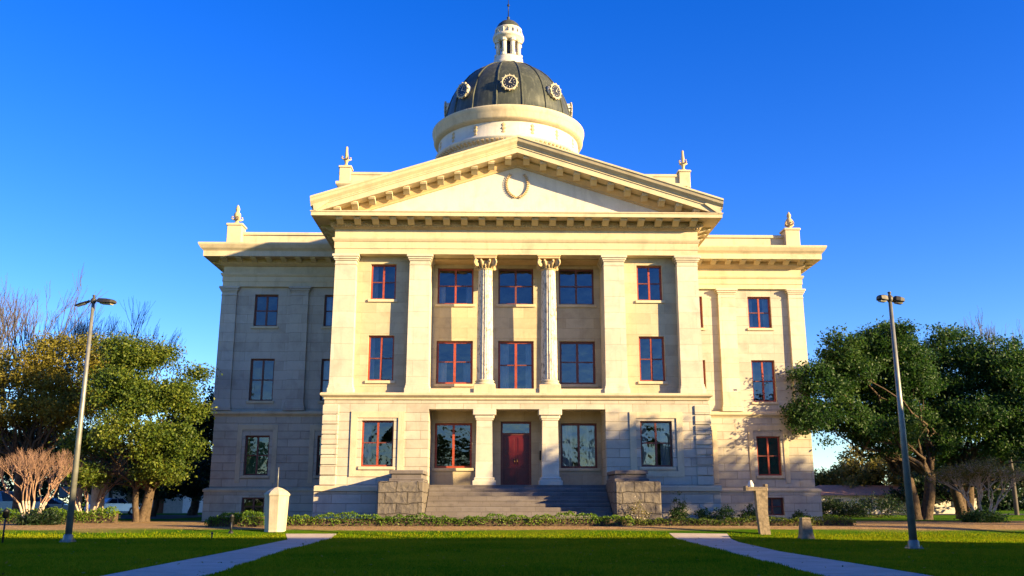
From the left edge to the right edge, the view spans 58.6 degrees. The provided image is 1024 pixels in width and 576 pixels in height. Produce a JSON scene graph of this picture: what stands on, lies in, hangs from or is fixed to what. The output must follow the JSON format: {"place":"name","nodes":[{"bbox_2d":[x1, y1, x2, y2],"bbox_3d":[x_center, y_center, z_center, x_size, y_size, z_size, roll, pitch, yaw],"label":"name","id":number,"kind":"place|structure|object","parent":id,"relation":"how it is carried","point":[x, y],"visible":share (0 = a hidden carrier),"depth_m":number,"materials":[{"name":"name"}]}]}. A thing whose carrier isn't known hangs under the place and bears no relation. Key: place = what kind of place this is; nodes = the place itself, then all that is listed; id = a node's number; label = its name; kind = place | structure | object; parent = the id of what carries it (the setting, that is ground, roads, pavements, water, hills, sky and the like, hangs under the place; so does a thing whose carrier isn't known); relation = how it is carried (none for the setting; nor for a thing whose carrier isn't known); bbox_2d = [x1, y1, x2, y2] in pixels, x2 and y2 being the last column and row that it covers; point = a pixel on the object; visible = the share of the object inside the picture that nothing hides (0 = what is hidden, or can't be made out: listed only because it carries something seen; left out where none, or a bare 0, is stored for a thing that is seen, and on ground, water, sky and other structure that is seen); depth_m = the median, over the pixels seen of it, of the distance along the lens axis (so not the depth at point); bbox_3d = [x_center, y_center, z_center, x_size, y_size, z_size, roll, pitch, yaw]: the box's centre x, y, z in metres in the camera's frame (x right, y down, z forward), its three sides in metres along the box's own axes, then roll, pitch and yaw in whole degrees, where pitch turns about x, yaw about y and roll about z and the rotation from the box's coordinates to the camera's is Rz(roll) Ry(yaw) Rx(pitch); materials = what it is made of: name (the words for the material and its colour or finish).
{"place":"outdoors","nodes":[
{"label":"outdoors","id":0,"kind":"place"},
{"bbox_2d":[88,490,202,512],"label":"brick house","id":1,"kind":"structure","parent":0,"point":[177,505],"depth_m":95.42,"materials":[{"name":"brown brick"}]},
{"bbox_2d":[126,493,142,503],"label":"window","id":2,"kind":"structure","parent":1,"relation":"in","point":[128,498],"depth_m":95.42,"materials":[{"name":"black glass"}]},
{"bbox_2d":[157,499,163,512],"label":"door","id":3,"kind":"structure","parent":1,"relation":"in","point":[160,510],"depth_m":95.24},
{"bbox_2d":[103,534,335,575],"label":"path","id":4,"kind":"structure","parent":0,"point":[210,564],"depth_m":25.13,"materials":[{"name":"concrete"}]},
{"bbox_2d":[0,529,1023,575],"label":"grass","id":5,"kind":"structure","parent":0,"point":[940,559],"depth_m":27.54,"materials":[{"name":"green plant"}]},
{"bbox_2d":[59,295,116,542],"bbox_3d":[-17.792,5.270,37.783,2.028,10.209,0.550,-2,-13,10],"label":"street lamp","id":6,"kind":"object","parent":5,"relation":"on","point":[68,536],"visible":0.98,"depth_m":37.59,"materials":[{"name":"metal"}]},
{"bbox_2d":[0,503,1023,575],"bbox_3d":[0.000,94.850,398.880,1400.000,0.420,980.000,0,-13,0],"label":"ground","id":7,"kind":"structure","parent":0,"point":[941,524],"depth_m":43.09,"materials":[{"name":"brown soil"}]},
{"bbox_2d":[1,508,10,542],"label":"garden light","id":8,"kind":"object","parent":7,"relation":"on","point":[6,511],"visible":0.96,"depth_m":35.81,"materials":[{"name":"metal"}]},
{"bbox_2d":[7,504,66,525],"bbox_3d":[-24.512,11.973,47.349,2.852,1.474,2.983,-6,-14,23],"label":"shrub","id":9,"kind":"object","parent":7,"relation":"on","point":[34,517],"visible":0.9,"depth_m":47.05,"materials":[{"name":"green plant"}]},
{"bbox_2d":[0,447,80,517],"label":"crepe myrtle","id":10,"kind":"object","parent":7,"relation":"on","point":[31,465],"visible":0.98,"depth_m":48.70,"materials":[{"name":"brown plant"}]},
{"bbox_2d":[0,468,85,510],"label":"trees","id":11,"kind":"object","parent":7,"relation":"on","point":[43,492],"visible":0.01,"depth_m":113.88,"materials":[{"name":"green plant"}]},
{"bbox_2d":[0,264,107,408],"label":"bare tree","id":12,"kind":"object","parent":7,"relation":"on","point":[2,320],"visible":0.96,"depth_m":75.11,"materials":[{"name":"brown plant"}]},
{"bbox_2d":[0,294,116,438],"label":"bare tree","id":13,"kind":"object","parent":7,"relation":"on","point":[34,326],"visible":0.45,"depth_m":84.48,"materials":[{"name":"brown plant"}]},
{"bbox_2d":[0,506,121,522],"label":"hedge","id":14,"kind":"object","parent":7,"relation":"on","point":[94,516],"visible":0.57,"depth_m":51.15,"materials":[{"name":"green plant"}]},
{"bbox_2d":[59,487,67,507],"bbox_3d":[-30.697,14.690,62.281,0.600,2.200,0.080,0,-13,0],"label":"street sign","id":15,"kind":"object","parent":7,"relation":"on","point":[62,493],"visible":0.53,"depth_m":62.39,"materials":[{"name":"blue metal"}]},
{"bbox_2d":[0,429,130,494],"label":"evergreen oak","id":16,"kind":"object","parent":7,"relation":"on","point":[7,475],"visible":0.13,"depth_m":85.09,"materials":[{"name":"green plant"}]},
{"bbox_2d":[0,325,136,511],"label":"live oak","id":17,"kind":"object","parent":7,"relation":"on","point":[48,409],"visible":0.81,"depth_m":58.69,"materials":[{"name":"green plant"}]},
{"bbox_2d":[18,299,131,497],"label":"bare tree","id":18,"kind":"object","parent":7,"relation":"on","point":[56,492],"visible":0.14,"depth_m":86.55,"materials":[{"name":"brown plant"}]},
{"bbox_2d":[46,453,130,512],"bbox_3d":[-25.443,11.993,54.886,4.645,4.328,5.010,9,-16,-34],"label":"crepe myrtle","id":19,"kind":"object","parent":7,"relation":"on","point":[96,504],"visible":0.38,"depth_m":54.73,"materials":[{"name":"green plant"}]},
{"bbox_2d":[75,468,106,512],"bbox_3d":[-26.278,12.823,56.566,2.220,3.430,1.049,0,-13,0],"label":"crape myrtle","id":20,"kind":"object","parent":7,"relation":"on","point":[94,493],"visible":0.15,"depth_m":56.31,"materials":[{"name":"brown plant"}]},
{"bbox_2d":[67,298,185,497],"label":"bare tree","id":21,"kind":"object","parent":7,"relation":"on","point":[111,494],"visible":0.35,"depth_m":90.29,"materials":[{"name":"brown plant"}]},
{"bbox_2d":[44,328,222,521],"bbox_3d":[-22.305,8.152,54.152,10.122,11.584,7.762,-8,-15,31],"label":"live oak","id":22,"kind":"object","parent":7,"relation":"on","point":[130,392],"visible":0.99,"depth_m":53.29,"materials":[{"name":"green plant"}]},
{"bbox_2d":[90,450,211,516],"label":"evergreen oak","id":23,"kind":"object","parent":7,"relation":"on","point":[198,485],"visible":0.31,"depth_m":71.93,"materials":[{"name":"green plant"}]},
{"bbox_2d":[106,383,214,514],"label":"evergreen oak","id":24,"kind":"object","parent":7,"relation":"on","point":[208,428],"visible":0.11,"depth_m":79.55,"materials":[{"name":"green plant"}]},
{"bbox_2d":[228,514,234,532],"bbox_3d":[-12.900,10.834,41.934,0.260,0.850,0.260,0,-13,0],"label":"garden light","id":25,"kind":"object","parent":7,"relation":"on","point":[231,516],"visible":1,"depth_m":41.89,"materials":[{"name":"metal"}]},
{"bbox_2d":[204,510,264,526],"bbox_3d":[-13.451,11.320,44.785,2.994,0.870,1.223,0,-13,0],"label":"hedge","id":26,"kind":"object","parent":7,"relation":"on","point":[242,520],"visible":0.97,"depth_m":44.39,"materials":[{"name":"green plant"}]},
{"bbox_2d":[264,467,289,531],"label":"stone pillar","id":27,"kind":"structure","parent":7,"relation":"on","point":[276,506],"depth_m":42.37,"materials":[{"name":"stone"}]},
{"bbox_2d":[286,510,634,525],"bbox_3d":[-2.817,11.430,45.175,17.716,0.856,0.870,0,-13,0],"label":"hedge","id":28,"kind":"object","parent":7,"relation":"on","point":[378,520],"visible":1,"depth_m":44.92,"materials":[{"name":"green plant"}]},
{"bbox_2d":[2,525,997,575],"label":"fallen leaves","id":29,"kind":"object","parent":7,"relation":"on","point":[6,562],"visible":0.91,"depth_m":26.63,"materials":[{"name":"brown plant"}]},
{"bbox_2d":[198,0,826,524],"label":"courthouse","id":30,"kind":"structure","parent":7,"relation":"on","point":[510,300],"depth_m":54.43,"materials":[{"name":"stone"}]},
{"bbox_2d":[238,498,263,516],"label":"window","id":31,"kind":"structure","parent":30,"relation":"in","point":[253,507],"depth_m":57.33,"materials":[{"name":"brown wood"}]},
{"bbox_2d":[240,436,269,477],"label":"window","id":32,"kind":"structure","parent":30,"relation":"in","point":[257,447],"depth_m":58.33,"materials":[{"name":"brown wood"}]},
{"bbox_2d":[246,359,274,402],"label":"window","id":33,"kind":"structure","parent":30,"relation":"in","point":[262,380],"depth_m":59.48,"materials":[{"name":"brown wood"}]},
{"bbox_2d":[251,295,278,328],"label":"window","id":34,"kind":"structure","parent":30,"relation":"in","point":[255,326],"depth_m":60.52,"materials":[{"name":"brown wood"}]},
{"bbox_2d":[313,436,321,477],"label":"window","id":35,"kind":"structure","parent":30,"relation":"in","point":[317,475],"depth_m":58.34,"materials":[{"name":"brown wood"}]},
{"bbox_2d":[317,359,329,402],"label":"window","id":36,"kind":"structure","parent":30,"relation":"in","point":[325,362],"depth_m":59.84,"materials":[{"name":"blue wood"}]},
{"bbox_2d":[321,295,333,328],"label":"window","id":37,"kind":"structure","parent":30,"relation":"in","point":[328,298],"depth_m":60.82,"materials":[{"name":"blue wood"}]},
{"bbox_2d":[358,421,394,468],"bbox_3d":[-7.549,8.830,51.273,2.040,2.710,0.700,0,-13,-1],"label":"window","id":38,"kind":"structure","parent":30,"relation":"in","point":[366,425],"depth_m":51.38,"materials":[{"name":"red wood"}]},
{"bbox_2d":[365,336,394,382],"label":"window","id":39,"kind":"structure","parent":30,"relation":"in","point":[371,357],"depth_m":53.21,"materials":[{"name":"red wood"}]},
{"bbox_2d":[368,265,397,301],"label":"window","id":40,"kind":"structure","parent":30,"relation":"in","point":[375,268],"depth_m":54.24,"materials":[{"name":"red wood"}]},
{"bbox_2d":[432,423,473,470],"bbox_3d":[-3.435,9.310,53.427,2.420,2.758,0.440,0,-13,-1],"label":"window","id":41,"kind":"structure","parent":30,"relation":"in","point":[436,468],"depth_m":53.44,"materials":[{"name":"red wood"}]},
{"bbox_2d":[434,341,473,386],"bbox_3d":[-3.438,4.569,54.671,2.420,2.758,0.700,0,-13,-1],"label":"window","id":42,"kind":"structure","parent":30,"relation":"in","point":[441,366],"depth_m":54.73,"materials":[{"name":"red wood"}]},
{"bbox_2d":[435,269,474,306],"bbox_3d":[-3.438,0.017,55.737,2.420,2.408,0.700,0,-13,-1],"label":"window","id":43,"kind":"structure","parent":30,"relation":"in","point":[441,289],"depth_m":55.82,"materials":[{"name":"red wood"}]},
{"bbox_2d":[496,269,535,306],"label":"window","id":44,"kind":"structure","parent":30,"relation":"in","point":[499,304],"depth_m":55.74,"materials":[{"name":"brown wood"}]},
{"bbox_2d":[498,342,533,388],"bbox_3d":[0.228,4.760,54.859,2.140,3.050,0.400,0,-13,-1],"label":"window","id":45,"kind":"structure","parent":30,"relation":"in","point":[503,347],"depth_m":54.90,"materials":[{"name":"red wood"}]},
{"bbox_2d":[501,422,530,484],"bbox_3d":[0.230,9.716,53.565,1.796,3.670,0.140,0,-13,-1],"label":"door","id":46,"kind":"structure","parent":30,"relation":"in","point":[515,447],"depth_m":53.46,"materials":[{"name":"red wood"}]},
{"bbox_2d":[557,270,596,306],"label":"window","id":47,"kind":"structure","parent":30,"relation":"in","point":[558,305],"depth_m":55.86,"materials":[{"name":"brown wood"}]},
{"bbox_2d":[559,342,597,386],"bbox_3d":[3.928,4.574,54.695,2.390,2.758,0.440,0,-13,-1],"label":"window","id":48,"kind":"structure","parent":30,"relation":"in","point":[577,384],"depth_m":54.73,"materials":[{"name":"brown wood"}]},
{"bbox_2d":[559,424,599,470],"bbox_3d":[3.926,9.374,53.704,2.390,2.760,0.700,0,-13,-1],"label":"window","id":49,"kind":"structure","parent":30,"relation":"in","point":[566,429],"depth_m":53.89,"materials":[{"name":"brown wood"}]},
{"bbox_2d":[636,266,664,302],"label":"window","id":50,"kind":"structure","parent":30,"relation":"in","point":[648,275],"depth_m":54.50,"materials":[{"name":"red wood"}]},
{"bbox_2d":[638,337,667,383],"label":"window","id":51,"kind":"structure","parent":30,"relation":"in","point":[651,381],"depth_m":53.40,"materials":[{"name":"red wood"}]},
{"bbox_2d":[639,421,675,469],"bbox_3d":[8.147,8.905,51.593,2.040,2.710,0.700,0,-13,-1],"label":"window","id":52,"kind":"structure","parent":30,"relation":"in","point":[665,442],"depth_m":51.77,"materials":[{"name":"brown wood"}]},
{"bbox_2d":[699,297,705,329],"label":"window","id":53,"kind":"structure","parent":30,"relation":"in","point":[700,301],"depth_m":61.13,"materials":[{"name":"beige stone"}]},
{"bbox_2d":[703,360,705,388],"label":"window","id":54,"kind":"structure","parent":30,"relation":"in","point":[703,360],"depth_m":60.20,"materials":[{"name":"red wood"}]},
{"bbox_2d":[747,297,773,330],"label":"window","id":55,"kind":"structure","parent":30,"relation":"in","point":[765,313],"depth_m":61.38,"materials":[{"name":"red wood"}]},
{"bbox_2d":[751,361,778,403],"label":"window","id":56,"kind":"structure","parent":30,"relation":"in","point":[770,364],"depth_m":60.30,"materials":[{"name":"red wood"}]},
{"bbox_2d":[756,436,784,477],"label":"window","id":57,"kind":"structure","parent":30,"relation":"in","point":[768,447],"depth_m":58.99,"materials":[{"name":"red wood"}]},
{"bbox_2d":[768,498,786,517],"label":"window","id":58,"kind":"structure","parent":30,"relation":"in","point":[775,505],"depth_m":58.03,"materials":[{"name":"brown wood"}]},
{"bbox_2d":[625,496,651,522],"bbox_3d":[6.395,11.310,46.201,1.530,1.549,1.568,0,-13,0],"label":"shrub","id":59,"kind":"object","parent":7,"relation":"on","point":[647,514],"visible":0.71,"depth_m":46.04,"materials":[{"name":"green plant"}]},
{"bbox_2d":[666,504,691,519],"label":"shrub","id":60,"kind":"object","parent":7,"relation":"on","point":[676,512],"visible":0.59,"depth_m":48.31,"materials":[{"name":"green plant"}]},
{"bbox_2d":[671,491,686,518],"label":"shrub","id":61,"kind":"object","parent":7,"relation":"on","point":[676,501],"visible":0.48,"depth_m":49.15,"materials":[{"name":"green plant"}]},
{"bbox_2d":[693,507,715,519],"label":"shrub","id":62,"kind":"object","parent":7,"relation":"on","point":[701,513],"visible":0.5,"depth_m":48.36,"materials":[{"name":"green plant"}]},
{"bbox_2d":[710,504,737,519],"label":"shrub","id":63,"kind":"object","parent":7,"relation":"on","point":[721,513],"visible":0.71,"depth_m":48.49,"materials":[{"name":"green plant"}]},
{"bbox_2d":[632,515,855,525],"bbox_3d":[11.637,11.720,45.923,11.201,0.586,0.969,0,-13,0],"label":"hedge","id":64,"kind":"object","parent":7,"relation":"on","point":[746,521],"visible":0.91,"depth_m":45.66,"materials":[{"name":"green plant"}]},
{"bbox_2d":[736,503,755,519],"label":"shrub","id":65,"kind":"object","parent":7,"relation":"on","point":[750,511],"visible":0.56,"depth_m":48.47,"materials":[{"name":"green plant"}]},
{"bbox_2d":[743,480,770,534],"bbox_3d":[11.210,10.066,41.806,1.060,2.450,0.400,0,-13,0],"label":"stone monument","id":66,"kind":"object","parent":7,"relation":"on","point":[761,505],"visible":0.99,"depth_m":41.67,"materials":[{"name":"white stone"}]},
{"bbox_2d":[789,509,812,519],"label":"shrub","id":67,"kind":"object","parent":7,"relation":"on","point":[799,514],"visible":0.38,"depth_m":50.31,"materials":[{"name":"green plant"}]},
{"bbox_2d":[798,518,814,538],"bbox_3d":[12.615,10.355,39.171,0.630,0.960,0.600,0,-13,0],"label":"stone marker","id":68,"kind":"object","parent":7,"relation":"on","point":[805,529],"visible":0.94,"depth_m":38.99,"materials":[{"name":"grey stone"}]},
{"bbox_2d":[814,463,851,485],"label":"cedar elm","id":69,"kind":"object","parent":7,"relation":"on","point":[819,480],"visible":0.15,"depth_m":96.49,"materials":[{"name":"green plant"}]},
{"bbox_2d":[821,495,845,516],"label":"shrub","id":70,"kind":"object","parent":7,"relation":"on","point":[827,508],"visible":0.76,"depth_m":71.59,"materials":[{"name":"green plant"}]},
{"bbox_2d":[836,497,867,516],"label":"shrub","id":71,"kind":"object","parent":7,"relation":"on","point":[847,507],"visible":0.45,"depth_m":72.48,"materials":[{"name":"green plant"}]},
{"bbox_2d":[840,490,906,517],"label":"shrub","id":72,"kind":"object","parent":7,"relation":"on","point":[867,507],"visible":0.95,"depth_m":69.87,"materials":[{"name":"green plant"}]},
{"bbox_2d":[777,315,976,519],"bbox_3d":[23.750,8.553,61.000,14.503,13.925,7.251,7,-15,-29],"label":"live oak","id":73,"kind":"object","parent":7,"relation":"on","point":[849,375],"visible":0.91,"depth_m":60.82,"materials":[{"name":"green plant"}]},
{"bbox_2d":[820,443,936,487],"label":"cedar elm","id":74,"kind":"object","parent":7,"relation":"on","point":[872,472],"visible":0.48,"depth_m":94.93,"materials":[{"name":"green plant"}]},
{"bbox_2d":[815,485,976,513],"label":"building","id":75,"kind":"structure","parent":7,"relation":"on","point":[845,492],"depth_m":89.69,"materials":[{"name":"grey tile"}]},
{"bbox_2d":[876,292,923,548],"bbox_3d":[13.750,4.550,32.186,1.036,9.059,0.528,0,-13,0],"label":"street lamp","id":76,"kind":"object","parent":7,"relation":"on","point":[913,542],"visible":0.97,"depth_m":32.00,"materials":[{"name":"metal"}]},
{"bbox_2d":[881,438,1023,513],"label":"shrubs","id":77,"kind":"object","parent":7,"relation":"on","point":[942,497],"visible":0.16,"depth_m":87.13,"materials":[{"name":"green plant"}]},
{"bbox_2d":[883,477,1023,510],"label":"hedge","id":78,"kind":"object","parent":7,"relation":"on","point":[1007,500],"visible":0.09,"depth_m":123.20,"materials":[{"name":"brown plant"}]},
{"bbox_2d":[912,322,1023,518],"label":"live oak","id":79,"kind":"object","parent":7,"relation":"on","point":[993,404],"visible":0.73,"depth_m":63.72,"materials":[{"name":"green plant"}]},
{"bbox_2d":[919,455,1023,519],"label":"crepe myrtle","id":80,"kind":"object","parent":7,"relation":"on","point":[972,471],"visible":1,"depth_m":55.16,"materials":[{"name":"brown plant"}]},
{"bbox_2d":[954,506,1012,522],"bbox_3d":[27.788,13.578,53.845,3.128,1.508,3.263,0,-13,0],"label":"shrub","id":81,"kind":"object","parent":7,"relation":"on","point":[977,516],"visible":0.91,"depth_m":53.31,"materials":[{"name":"green plant"}]},
{"bbox_2d":[957,306,1023,514],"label":"bare tree","id":82,"kind":"object","parent":7,"relation":"on","point":[1015,502],"visible":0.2,"depth_m":83.69,"materials":[{"name":"brown plant"}]},
{"bbox_2d":[0,0,1023,502],"label":"sky","id":83,"kind":"structure","parent":0,"point":[890,133],"materials":[{"name":"blue"}]},
{"bbox_2d":[118,514,1023,518],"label":"road","id":84,"kind":"structure","parent":0,"point":[157,516],"depth_m":72.92,"materials":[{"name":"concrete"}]},
{"bbox_2d":[0,491,46,512],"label":"parked van","id":85,"kind":"object","parent":84,"relation":"on","point":[6,500],"visible":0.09,"depth_m":65.46,"materials":[{"name":"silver metal"}]},
{"bbox_2d":[35,497,82,512],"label":"parked car","id":86,"kind":"object","parent":84,"relation":"on","point":[53,502],"visible":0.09,"depth_m":66.49,"materials":[{"name":"blue paint"}]},
{"bbox_2d":[84,498,131,514],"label":"parked car","id":87,"kind":"object","parent":84,"relation":"on","point":[117,503],"visible":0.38,"depth_m":79.30,"materials":[{"name":"white paint"}]},
{"bbox_2d":[669,533,930,575],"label":"path","id":88,"kind":"structure","parent":0,"point":[816,565],"depth_m":25.56,"materials":[{"name":"concrete"}]}
]}

